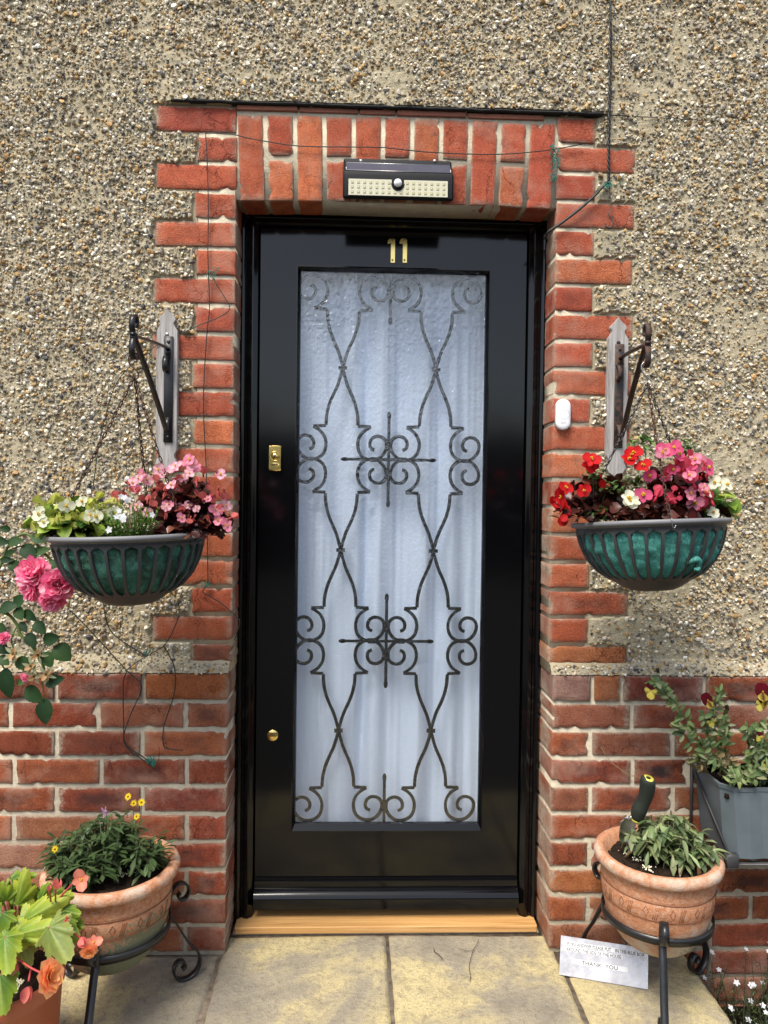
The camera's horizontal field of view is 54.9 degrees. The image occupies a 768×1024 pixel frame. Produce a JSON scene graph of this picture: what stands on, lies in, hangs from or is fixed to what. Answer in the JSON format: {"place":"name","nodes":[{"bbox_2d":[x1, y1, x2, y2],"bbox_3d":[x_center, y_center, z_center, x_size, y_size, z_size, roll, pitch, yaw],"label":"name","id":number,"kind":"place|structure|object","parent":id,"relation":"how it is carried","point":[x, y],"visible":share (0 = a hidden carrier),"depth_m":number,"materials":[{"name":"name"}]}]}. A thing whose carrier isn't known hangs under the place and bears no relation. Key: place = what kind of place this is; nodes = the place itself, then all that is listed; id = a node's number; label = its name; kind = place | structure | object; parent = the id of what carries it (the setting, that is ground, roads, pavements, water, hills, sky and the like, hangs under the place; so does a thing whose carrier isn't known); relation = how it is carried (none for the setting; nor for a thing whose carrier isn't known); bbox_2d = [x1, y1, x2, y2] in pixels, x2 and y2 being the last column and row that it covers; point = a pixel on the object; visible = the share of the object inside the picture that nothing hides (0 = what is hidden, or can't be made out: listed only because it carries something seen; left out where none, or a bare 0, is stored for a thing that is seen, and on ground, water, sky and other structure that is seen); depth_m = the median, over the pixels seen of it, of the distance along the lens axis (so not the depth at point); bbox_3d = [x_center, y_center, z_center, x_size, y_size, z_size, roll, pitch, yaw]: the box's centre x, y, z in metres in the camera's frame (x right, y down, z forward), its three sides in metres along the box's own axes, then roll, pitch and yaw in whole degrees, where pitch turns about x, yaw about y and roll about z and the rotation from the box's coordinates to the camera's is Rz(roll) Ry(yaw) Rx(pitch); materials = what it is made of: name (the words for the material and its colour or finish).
{"place":"outdoors","nodes":[
{"label":"outdoors","id":0,"kind":"place"},
{"label":"ground","id":1,"kind":"structure","parent":0,"visible":0},
{"bbox_2d":[0,0,767,1005],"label":"house wall","id":2,"kind":"structure","parent":1,"relation":"on","point":[112,112],"depth_m":1.97,"materials":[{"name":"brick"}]},
{"bbox_2d":[68,603,182,766],"bbox_3d":[-0.676,0.451,1.935,0.302,0.438,0.010,1,1,-2],"label":"garden wire","id":3,"kind":"object","parent":2,"relation":"attached to","point":[151,762],"visible":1,"depth_m":1.94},
{"bbox_2d":[129,309,178,466],"bbox_3d":[-0.568,-0.318,1.803,0.056,0.427,0.330,1,1,-2],"label":"plant bracket","id":4,"kind":"object","parent":2,"relation":"attached to","point":[165,392],"visible":0.9,"depth_m":1.95,"materials":[{"name":"grey wood"}]},
{"bbox_2d":[44,353,207,605],"bbox_3d":[-0.576,-0.074,1.677,0.353,0.566,0.353,1,1,-2],"label":"hanging basket","id":5,"kind":"object","parent":4,"relation":"hanging from","point":[118,570],"visible":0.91,"depth_m":1.57,"materials":[{"name":"teal plastic"}]},
{"bbox_2d":[21,491,123,541],"bbox_3d":[-0.667,0.009,1.649,0.224,0.113,0.204,1,1,-2],"label":"begonia","id":6,"kind":"object","parent":5,"relation":"on","point":[46,518],"visible":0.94,"depth_m":1.57,"materials":[{"name":"green plant"}]},
{"bbox_2d":[91,494,163,536],"bbox_3d":[-0.540,0.012,1.566,0.141,0.103,0.084,1,1,-2],"label":"lobelia","id":7,"kind":"object","parent":5,"relation":"on","point":[122,517],"visible":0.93,"depth_m":1.56,"materials":[{"name":"white plant"}]},
{"bbox_2d":[110,453,238,540],"bbox_3d":[-0.461,-0.032,1.672,0.288,0.196,0.218,1,1,-2],"label":"begonia","id":8,"kind":"object","parent":5,"relation":"on","point":[201,513],"visible":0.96,"depth_m":1.61,"materials":[{"name":"pink plant"}]},
{"bbox_2d":[88,276,229,486],"bbox_3d":[-0.592,-0.344,1.947,0.367,0.557,0.002,1,1,-2],"label":"garden wire","id":9,"kind":"object","parent":2,"relation":"attached to","point":[126,370],"visible":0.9,"depth_m":1.95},
{"bbox_2d":[186,133,239,640],"bbox_3d":[-0.456,-0.328,1.958,0.159,1.341,0.009,1,1,-2],"label":"garden wire","id":10,"kind":"object","parent":2,"relation":"attached to","point":[208,582],"visible":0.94,"depth_m":1.96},
{"bbox_2d":[233,213,546,934],"bbox_3d":[0.019,0.177,2.115,0.865,2.033,0.120,1,1,-2],"label":"door frame","id":11,"kind":"object","parent":2,"relation":"attached to","point":[251,921],"visible":0.77,"depth_m":2.10,"materials":[{"name":"black"}]},
{"bbox_2d":[253,228,526,909],"bbox_3d":[0.018,0.165,2.128,0.759,1.931,0.081,1,1,-2],"label":"front door","id":12,"kind":"structure","parent":11,"relation":"attached to","point":[391,427],"depth_m":2.14,"materials":[{"name":"black"}]},
{"bbox_2d":[255,228,526,877],"bbox_3d":[0.018,0.164,2.147,0.759,1.930,0.044,1,1,-2],"label":"door leaf","id":13,"kind":"structure","parent":12,"relation":"in","point":[279,851],"depth_m":2.12,"materials":[{"name":"black"}]},
{"bbox_2d":[205,132,582,181],"bbox_3d":[0.031,-0.941,1.963,1.005,0.108,0.013,1,1,-2],"label":"garden wire","id":14,"kind":"object","parent":2,"relation":"attached to","point":[554,150],"visible":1,"depth_m":1.97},
{"bbox_2d":[343,158,453,200],"bbox_3d":[0.037,-0.875,1.940,0.287,0.127,0.076,1,1,-2],"label":"solar light","id":15,"kind":"object","parent":2,"relation":"attached to","point":[387,179],"visible":1,"depth_m":1.92,"materials":[{"name":"black plastic"}]},
{"bbox_2d":[554,399,570,430],"bbox_3d":[0.483,-0.263,1.997,0.041,0.084,0.019,1,1,-2],"label":"doorbell","id":16,"kind":"object","parent":2,"relation":"attached to","point":[562,414],"visible":1,"depth_m":1.99,"materials":[{"name":"white plastic"}]},
{"bbox_2d":[544,0,630,239],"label":"hanging cable","id":17,"kind":"object","parent":2,"relation":"hanging from","point":[608,136],"visible":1,"depth_m":1.98,"materials":[{"name":"metal"}]},
{"bbox_2d":[601,747,639,777],"bbox_3d":[0.639,0.674,1.987,0.114,0.087,0.001,1,1,-2],"label":"dry straw","id":18,"kind":"object","parent":2,"relation":"attached to","point":[619,768],"visible":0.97,"depth_m":1.99,"materials":[{"name":"beige plant"}]},
{"bbox_2d":[604,318,651,476],"bbox_3d":[0.625,-0.306,1.844,0.057,0.427,0.334,1,1,1],"label":"plant bracket","id":19,"kind":"object","parent":2,"relation":"attached to","point":[618,406],"visible":0.94,"depth_m":1.99,"materials":[{"name":"grey wood"}]},
{"bbox_2d":[571,361,732,590],"bbox_3d":[0.617,-0.082,1.716,0.353,0.529,0.355,1,1,-2],"label":"hanging basket","id":20,"kind":"object","parent":19,"relation":"hanging from","point":[667,554],"visible":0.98,"depth_m":1.60,"materials":[{"name":"teal plastic"}]},
{"bbox_2d":[550,446,651,525],"bbox_3d":[0.478,-0.059,1.705,0.232,0.180,0.216,1,1,-2],"label":"begonia","id":21,"kind":"object","parent":20,"relation":"in","point":[581,502],"visible":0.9,"depth_m":1.64,"materials":[{"name":"red plant"}]},
{"bbox_2d":[584,434,699,521],"bbox_3d":[0.595,-0.074,1.700,0.311,0.218,0.132,0,1,-34],"label":"nemesia","id":22,"kind":"object","parent":20,"relation":"in","point":[630,499],"visible":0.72,"depth_m":1.66,"materials":[{"name":"plant"}]},
{"bbox_2d":[586,440,730,521],"bbox_3d":[0.625,-0.063,1.682,0.345,0.194,0.210,0,1,-39],"label":"begonia","id":23,"kind":"object","parent":20,"relation":"in","point":[686,486],"visible":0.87,"depth_m":1.63,"materials":[{"name":"pink plant"}]},
{"bbox_2d":[703,475,741,518],"bbox_3d":[0.771,-0.031,1.702,0.093,0.102,0.142,1,1,15],"label":"begonia","id":24,"kind":"object","parent":20,"relation":"in","point":[734,507],"visible":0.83,"depth_m":1.67,"materials":[{"name":"white plant"}]},
{"bbox_2d":[689,763,767,867],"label":"planter trough","id":25,"kind":"object","parent":2,"relation":"attached to","point":[734,818],"visible":0.83,"depth_m":1.85,"materials":[{"name":"plastic"}]},
{"bbox_2d":[644,668,767,789],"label":"viola","id":26,"kind":"object","parent":25,"relation":"on","point":[755,767],"visible":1,"depth_m":1.85,"materials":[{"name":"green plant"}]},
{"bbox_2d":[145,908,731,1023],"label":"step bed","id":27,"kind":"object","parent":1,"relation":"on","point":[201,1019],"visible":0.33,"depth_m":1.97,"materials":[{"name":"grey concrete"}]},
{"bbox_2d":[59,935,730,1023],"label":"step","id":28,"kind":"object","parent":27,"relation":"on","point":[334,980],"visible":0.79,"depth_m":1.84,"materials":[{"name":"beige stone"}]},
{"bbox_2d":[0,948,65,1023],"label":"flower pot","id":29,"kind":"object","parent":28,"relation":"on","point":[38,1008],"visible":0.31,"depth_m":1.48,"materials":[{"name":"ceramic"}]},
{"bbox_2d":[0,867,102,1015],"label":"begonia","id":30,"kind":"object","parent":29,"relation":"on","point":[47,919],"visible":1,"depth_m":1.45,"materials":[{"name":"green plant"}]},
{"bbox_2d":[0,525,75,723],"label":"rose bush","id":31,"kind":"object","parent":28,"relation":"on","point":[43,584],"visible":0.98,"depth_m":1.72,"materials":[{"name":"green plant"}]},
{"bbox_2d":[65,880,201,1023],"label":"pot stand","id":32,"kind":"object","parent":28,"relation":"on","point":[95,962],"visible":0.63,"depth_m":1.67,"materials":[{"name":"black metal"}]},
{"bbox_2d":[39,835,180,975],"bbox_3d":[-0.649,0.948,1.764,0.315,0.227,0.315,1,1,-2],"label":"flower pot","id":33,"kind":"object","parent":32,"relation":"on","point":[122,915],"visible":0.48,"depth_m":1.67,"materials":[{"name":"ceramic"}]},
{"bbox_2d":[35,793,175,889],"bbox_3d":[-0.653,0.758,1.763,0.320,0.207,0.260,1,1,-2],"label":"gazania","id":34,"kind":"object","parent":33,"relation":"on","point":[119,846],"visible":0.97,"depth_m":1.72,"materials":[{"name":"green plant"}]},
{"bbox_2d":[559,935,647,988],"bbox_3d":[0.562,1.151,1.893,0.219,0.082,0.040,1,1,14],"label":"message plaque","id":35,"kind":"object","parent":28,"relation":"on","point":[619,964],"visible":1,"depth_m":1.89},
{"bbox_2d":[581,861,714,1023],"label":"pot stand","id":36,"kind":"object","parent":28,"relation":"on","point":[663,941],"visible":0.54,"depth_m":1.70,"materials":[{"name":"black metal"}]},
{"bbox_2d":[593,824,724,957],"bbox_3d":[0.671,0.943,1.818,0.303,0.227,0.303,1,1,-2],"label":"flower pot","id":37,"kind":"object","parent":36,"relation":"on","point":[638,896],"visible":0.81,"depth_m":1.72,"materials":[{"name":"ceramic"}]},
{"bbox_2d":[619,774,655,846],"bbox_3d":[0.625,0.733,1.816,0.082,0.187,0.048,2,1,41],"label":"trowel","id":38,"kind":"object","parent":37,"relation":"in","point":[642,801],"visible":0.99,"depth_m":1.80,"materials":[{"name":"black plastic"}]},
{"bbox_2d":[621,810,730,876],"bbox_3d":[0.712,0.807,1.813,0.248,0.141,0.229,1,1,-2],"label":"gazania","id":39,"kind":"object","parent":37,"relation":"in","point":[658,839],"visible":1,"depth_m":1.77,"materials":[{"name":"green plant"}]},
{"bbox_2d":[720,1006,767,1023],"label":"flower bed","id":40,"kind":"object","parent":1,"relation":"on","point":[739,1009],"depth_m":1.98,"materials":[{"name":"plant"}]},
{"bbox_2d":[702,942,767,1023],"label":"alyssum","id":41,"kind":"object","parent":40,"relation":"on","point":[748,1017],"visible":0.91,"depth_m":1.89,"materials":[{"name":"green plant"}]}
]}

